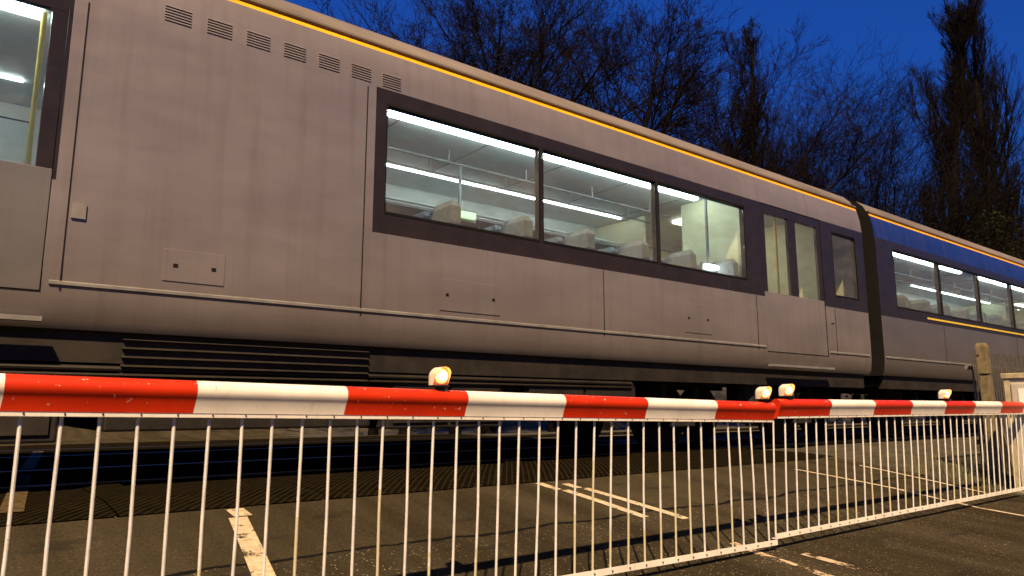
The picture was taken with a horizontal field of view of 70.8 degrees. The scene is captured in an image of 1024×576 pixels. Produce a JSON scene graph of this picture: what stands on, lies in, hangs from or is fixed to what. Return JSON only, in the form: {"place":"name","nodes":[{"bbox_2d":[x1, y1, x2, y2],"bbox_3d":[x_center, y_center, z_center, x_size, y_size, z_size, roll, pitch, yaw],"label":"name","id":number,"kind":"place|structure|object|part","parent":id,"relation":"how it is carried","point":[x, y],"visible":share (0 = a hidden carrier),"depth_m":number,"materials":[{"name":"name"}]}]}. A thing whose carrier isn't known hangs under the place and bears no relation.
{"place":"outdoors","nodes":[
{"label":"outdoors","id":0,"kind":"place"},
{"bbox_2d":[0,425,424,446],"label":"road","id":1,"kind":"structure","parent":0,"point":[72,435],"depth_m":19.48,"materials":[{"name":"grey asphalt"}]},
{"bbox_2d":[0,457,1023,575],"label":"road","id":2,"kind":"structure","parent":0,"point":[957,539],"depth_m":4.20,"materials":[{"name":"grey asphalt"}]},
{"bbox_2d":[225,508,251,516],"bbox_3d":[-1.525,1.251,4.019,0.100,0.021,0.160,7,-12,-38],"label":"road marking","id":3,"kind":"object","parent":2,"relation":"on","point":[243,512],"visible":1,"depth_m":4.02,"materials":[{"name":"paint"}]},
{"bbox_2d":[229,516,275,575],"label":"road marking","id":4,"kind":"object","parent":2,"relation":"on","point":[251,542],"visible":0.86,"depth_m":3.45,"materials":[{"name":"paint"}]},
{"bbox_2d":[0,367,777,575],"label":"crossing barrier","id":5,"kind":"object","parent":2,"relation":"on","point":[21,395],"visible":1,"depth_m":2.71,"materials":[{"name":"white metal"}]},
{"bbox_2d":[535,483,559,489],"bbox_3d":[0.273,1.479,5.370,0.075,0.030,0.230,7,-12,-38],"label":"road marking","id":6,"kind":"object","parent":2,"relation":"on","point":[546,485],"visible":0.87,"depth_m":5.38,"materials":[{"name":"paint"}]},
{"bbox_2d":[564,483,581,487],"bbox_3d":[0.454,1.499,5.461,0.075,0.020,0.150,7,-12,-38],"label":"road marking","id":7,"kind":"object","parent":2,"relation":"on","point":[569,484],"visible":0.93,"depth_m":5.46,"materials":[{"name":"paint"}]},
{"bbox_2d":[562,490,648,516],"bbox_3d":[0.633,1.490,4.999,0.075,0.108,0.753,8,-12,-39],"label":"road marking","id":8,"kind":"object","parent":2,"relation":"on","point":[607,504],"visible":0.9,"depth_m":4.98,"materials":[{"name":"paint"}]},
{"bbox_2d":[582,488,687,518],"bbox_3d":[0.852,1.516,5.091,0.075,0.128,0.882,9,-13,-43],"label":"road marking","id":9,"kind":"object","parent":2,"relation":"on","point":[637,503],"visible":0.78,"depth_m":5.06,"materials":[{"name":"paint"}]},
{"bbox_2d":[730,542,832,575],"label":"road marking","id":10,"kind":"object","parent":2,"relation":"on","point":[757,552],"visible":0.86,"depth_m":4.06,"materials":[{"name":"paint"}]},
{"bbox_2d":[801,553,857,568],"bbox_3d":[1.798,1.541,4.068,0.070,0.030,0.320,7,-12,-38],"label":"road marking","id":11,"kind":"object","parent":2,"relation":"on","point":[828,560],"visible":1,"depth_m":4.08,"materials":[{"name":"paint"}]},
{"bbox_2d":[795,469,1023,515],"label":"road marking","id":12,"kind":"object","parent":2,"relation":"on","point":[915,492],"visible":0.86,"depth_m":6.43,"materials":[{"name":"paint"}]},
{"bbox_2d":[859,465,985,492],"bbox_3d":[4.097,1.917,7.272,0.050,0.181,1.200,7,-12,-38],"label":"road marking","id":13,"kind":"object","parent":2,"relation":"on","point":[922,478],"visible":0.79,"depth_m":7.22,"materials":[{"name":"paint"}]},
{"bbox_2d":[0,387,1023,526],"bbox_3d":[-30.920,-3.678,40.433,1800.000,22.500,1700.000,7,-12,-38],"label":"ground","id":14,"kind":"structure","parent":0,"point":[527,427],"depth_m":11.47,"materials":[{"name":"gravel"}]},
{"bbox_2d":[313,0,485,434],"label":"bare tree","id":15,"kind":"object","parent":14,"relation":"on","point":[371,431],"visible":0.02,"depth_m":17.05,"materials":[{"name":"brown plant"}]},
{"bbox_2d":[0,434,833,525],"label":"crossing deck","id":16,"kind":"structure","parent":14,"relation":"on","point":[71,502],"depth_m":6.34,"materials":[{"name":"rubber"}]},
{"bbox_2d":[0,474,31,512],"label":"road marking","id":17,"kind":"object","parent":16,"relation":"on","point":[20,496],"visible":0.82,"depth_m":4.29,"materials":[{"name":"paint"}]},
{"bbox_2d":[20,451,43,468],"bbox_3d":[-4.887,1.743,7.357,0.109,0.001,2.934,6,-11,-31],"label":"road marking","id":18,"kind":"object","parent":16,"relation":"on","point":[30,462],"visible":1,"depth_m":6.97,"materials":[{"name":"paint"}]},
{"bbox_2d":[307,0,567,434],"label":"bare tree","id":19,"kind":"object","parent":14,"relation":"on","point":[402,432],"visible":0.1,"depth_m":19.26,"materials":[{"name":"brown plant"}]},
{"bbox_2d":[324,0,701,433],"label":"bare tree","id":20,"kind":"object","parent":14,"relation":"on","point":[491,430],"visible":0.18,"depth_m":20.65,"materials":[{"name":"brown plant"}]},
{"bbox_2d":[349,0,744,433],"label":"bare tree","id":21,"kind":"object","parent":14,"relation":"on","point":[452,430],"visible":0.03,"depth_m":18.43,"materials":[{"name":"brown plant"}]},
{"bbox_2d":[400,0,759,431],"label":"bare tree","id":22,"kind":"object","parent":14,"relation":"on","point":[551,427],"visible":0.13,"depth_m":24.64,"materials":[{"name":"brown plant"}]},
{"bbox_2d":[494,0,836,430],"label":"bare tree","id":23,"kind":"object","parent":14,"relation":"on","point":[665,117],"visible":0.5,"depth_m":22.72,"materials":[{"name":"brown plant"}]},
{"bbox_2d":[517,12,858,186],"bbox_3d":[6.892,-2.232,30.272,18.207,16.741,18.378,0,-9,-2],"label":"bare tree","id":24,"kind":"object","parent":14,"relation":"on","point":[716,139],"visible":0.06,"depth_m":25.76,"materials":[{"name":"brown plant"}]},
{"bbox_2d":[702,17,808,426],"bbox_3d":[10.338,-3.036,31.187,4.423,18.717,4.699,7,-12,-38],"label":"bare tree","id":25,"kind":"object","parent":14,"relation":"on","point":[752,60],"visible":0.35,"depth_m":31.34,"materials":[{"name":"brown plant"}]},
{"bbox_2d":[720,113,860,183],"bbox_3d":[9.889,-1.048,35.339,17.793,16.024,14.848,7,-12,-38],"label":"bare tree","id":26,"kind":"object","parent":14,"relation":"on","point":[773,147],"visible":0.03,"depth_m":30.22,"materials":[{"name":"brown plant"}]},
{"bbox_2d":[644,14,977,424],"bbox_3d":[11.275,-2.261,30.746,18.725,16.848,13.951,7,-12,-38],"label":"bare tree","id":27,"kind":"object","parent":14,"relation":"on","point":[819,182],"visible":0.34,"depth_m":30.00,"materials":[{"name":"brown plant"}]},
{"bbox_2d":[776,171,913,423],"bbox_3d":[13.702,0.722,32.487,6.946,11.539,6.294,7,-12,-38],"label":"evergreen shrub","id":28,"kind":"object","parent":14,"relation":"on","point":[839,418],"visible":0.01,"depth_m":31.39,"materials":[{"name":"green plant"}]},
{"bbox_2d":[696,17,1023,423],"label":"bare tree","id":29,"kind":"object","parent":14,"relation":"on","point":[857,419],"visible":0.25,"depth_m":32.50,"materials":[{"name":"brown plant"}]},
{"bbox_2d":[719,34,1023,258],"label":"bare tree","id":30,"kind":"object","parent":14,"relation":"on","point":[958,217],"visible":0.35,"depth_m":31.04,"materials":[{"name":"brown plant"}]},
{"bbox_2d":[846,201,902,417],"bbox_3d":[16.570,1.204,34.131,5.450,11.191,7.005,-3,-10,20],"label":"evergreen shrub","id":31,"kind":"object","parent":14,"relation":"on","point":[860,397],"visible":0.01,"depth_m":32.74,"materials":[{"name":"green plant"}]},
{"bbox_2d":[879,0,992,419],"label":"bare tree","id":32,"kind":"object","parent":14,"relation":"on","point":[963,30],"visible":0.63,"depth_m":38.80,"materials":[{"name":"brown plant"}]},
{"bbox_2d":[865,162,1023,420],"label":"bare tree","id":33,"kind":"object","parent":14,"relation":"on","point":[927,418],"visible":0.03,"depth_m":42.51,"materials":[{"name":"brown plant"}]},
{"bbox_2d":[929,416,981,420],"bbox_3d":[20.442,2.209,36.367,6.445,9.885,6.598,7,-12,-38],"label":"evergreen shrub","id":34,"kind":"object","parent":14,"relation":"on","point":[933,418],"depth_m":35.47,"materials":[{"name":"green plant"}]},
{"bbox_2d":[922,0,1023,418],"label":"bare tree","id":35,"kind":"object","parent":14,"relation":"on","point":[979,38],"visible":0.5,"depth_m":40.91,"materials":[{"name":"brown plant"}]},
{"bbox_2d":[926,6,1023,259],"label":"bare tree","id":36,"kind":"object","parent":14,"relation":"on","point":[942,34],"visible":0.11,"depth_m":47.71,"materials":[{"name":"brown plant"}]},
{"bbox_2d":[934,197,1016,419],"bbox_3d":[24.879,1.440,37.978,8.608,12.317,7.401,7,-12,-38],"label":"evergreen shrub","id":37,"kind":"object","parent":14,"relation":"on","point":[996,227],"visible":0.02,"depth_m":35.97,"materials":[{"name":"green plant"}]},
{"bbox_2d":[975,343,1002,477],"bbox_3d":[5.334,1.458,8.047,0.120,1.685,0.113,7,-12,-38],"label":"fence post","id":38,"kind":"object","parent":14,"relation":"on","point":[983,362],"visible":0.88,"depth_m":8.06,"materials":[{"name":"concrete"}]},
{"bbox_2d":[964,350,1023,472],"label":"fence","id":39,"kind":"object","parent":14,"relation":"on","point":[1017,368],"visible":0.43,"depth_m":8.48,"materials":[{"name":"brown wood"}]},
{"bbox_2d":[965,205,1023,260],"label":"evergreen shrub","id":40,"kind":"object","parent":14,"relation":"on","point":[1010,243],"visible":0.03,"depth_m":39.12,"materials":[{"name":"green plant"}]},
{"bbox_2d":[1000,373,1023,492],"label":"barrier cabinet","id":41,"kind":"object","parent":14,"relation":"on","point":[1014,386],"visible":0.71,"depth_m":7.17,"materials":[{"name":"white metal"}]},
{"bbox_2d":[772,384,1023,538],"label":"crossing barrier","id":42,"kind":"object","parent":41,"relation":"attached to","point":[787,406],"visible":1,"depth_m":5.24,"materials":[{"name":"white metal"}]},
{"bbox_3d":[5.136,1.444,6.995,0.018,1.030,0.405,7,-12,-38],"label":"door","id":43,"kind":"part","parent":41,"relation":"part of","materials":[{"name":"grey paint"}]},
{"bbox_2d":[284,0,1023,234],"label":"sky","id":44,"kind":"structure","parent":0,"point":[840,20],"materials":[{"name":"blue"}]},
{"bbox_2d":[862,447,1013,490],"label":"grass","id":45,"kind":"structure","parent":0,"point":[980,472],"depth_m":7.81,"materials":[{"name":"green plant"}]},
{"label":"ballast","id":46,"kind":"structure","parent":0,"visible":0},
{"bbox_2d":[0,422,1003,458],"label":"rail","id":47,"kind":"object","parent":46,"relation":"on","point":[716,433],"depth_m":12.05,"materials":[{"name":"metal"}]},
{"bbox_2d":[0,431,1004,490],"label":"rail","id":48,"kind":"object","parent":46,"relation":"on","point":[770,446],"depth_m":7.92,"materials":[{"name":"metal"}]},
{"bbox_2d":[0,0,871,450],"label":"train carriage","id":49,"kind":"object","parent":48,"relation":"on","point":[246,190],"visible":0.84,"depth_m":5.94,"materials":[{"name":"silver metal"}]},
{"bbox_2d":[0,118,28,163],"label":"door","id":50,"kind":"structure","parent":49,"relation":"in","point":[13,134],"depth_m":6.75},
{"bbox_2d":[0,0,70,290],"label":"door","id":51,"kind":"structure","parent":49,"relation":"in","point":[24,188],"depth_m":4.44,"materials":[{"name":"grey metal"}]},
{"bbox_2d":[384,103,539,241],"bbox_3d":[-0.393,-1.010,6.557,1.700,0.970,0.003,7,-12,-38],"label":"window","id":52,"kind":"structure","parent":49,"relation":"in","point":[388,104],"depth_m":6.45,"materials":[{"name":"clear glass"}]},
{"bbox_2d":[542,148,658,263],"bbox_3d":[0.970,-0.835,7.616,1.700,0.970,0.003,7,-12,-38],"label":"window","id":53,"kind":"structure","parent":49,"relation":"in","point":[545,149],"depth_m":7.53,"materials":[{"name":"clear glass"}]},
{"bbox_2d":[649,248,669,260],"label":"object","id":54,"kind":"structure","parent":49,"relation":"in","point":[664,254],"depth_m":12.41,"materials":[{"name":"beige"}]},
{"bbox_2d":[658,181,747,279],"bbox_3d":[2.322,-0.662,8.665,1.670,0.970,0.003,7,-12,-38],"label":"window","id":55,"kind":"structure","parent":49,"relation":"in","point":[658,181],"depth_m":8.58,"materials":[{"name":"clear glass"}]},
{"bbox_2d":[760,203,798,353],"bbox_3d":[3.543,-0.123,9.593,0.742,1.960,0.047,7,-12,-38],"label":"door","id":56,"kind":"structure","parent":49,"relation":"in","point":[781,312],"depth_m":9.53,"materials":[{"name":"silver metal"}]},
{"bbox_2d":[790,212,827,355],"bbox_3d":[4.132,-0.048,10.051,0.742,1.960,0.047,7,-12,-38],"label":"door","id":57,"kind":"structure","parent":49,"relation":"in","point":[811,319],"depth_m":9.98,"materials":[{"name":"silver metal"}]},
{"bbox_2d":[831,231,858,299],"bbox_3d":[4.958,-0.323,10.712,0.700,0.970,0.003,7,-12,-38],"label":"window","id":58,"kind":"structure","parent":49,"relation":"in","point":[831,231],"depth_m":10.68,"materials":[{"name":"clear glass"}]},
{"bbox_2d":[763,199,1023,437],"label":"train carriage","id":59,"kind":"object","parent":48,"relation":"on","point":[940,304],"visible":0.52,"depth_m":12.87,"materials":[{"name":"grey metal"}]},
{"bbox_2d":[892,249,942,315],"bbox_3d":[6.899,-0.075,12.219,1.740,0.970,0.003,7,-12,-38],"label":"window","id":60,"kind":"structure","parent":59,"relation":"in","point":[892,249],"depth_m":12.17,"materials":[{"name":"clear glass"}]},
{"bbox_2d":[938,262,981,322],"bbox_3d":[8.296,0.105,13.304,1.745,0.970,0.003,7,-12,-38],"label":"window","id":61,"kind":"structure","parent":59,"relation":"in","point":[938,262],"depth_m":13.25,"materials":[{"name":"clear glass"}]},
{"bbox_2d":[977,273,1015,328],"bbox_3d":[9.695,0.284,14.390,1.745,0.970,0.003,7,-12,-38],"label":"window","id":62,"kind":"structure","parent":59,"relation":"in","point":[977,273],"depth_m":14.34,"materials":[{"name":"clear glass"}]},
{"bbox_2d":[1011,283,1023,330],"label":"window","id":63,"kind":"structure","parent":59,"relation":"in","point":[1011,283],"depth_m":15.01,"materials":[{"name":"clear glass"}]},
{"bbox_2d":[0,420,1005,454],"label":"rail","id":64,"kind":"object","parent":46,"relation":"on","point":[608,433],"depth_m":13.67,"materials":[{"name":"grey metal"}]},
{"bbox_2d":[0,426,1008,475],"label":"rail","id":65,"kind":"object","parent":46,"relation":"on","point":[761,438],"depth_m":9.62,"materials":[{"name":"metal"}]}
]}

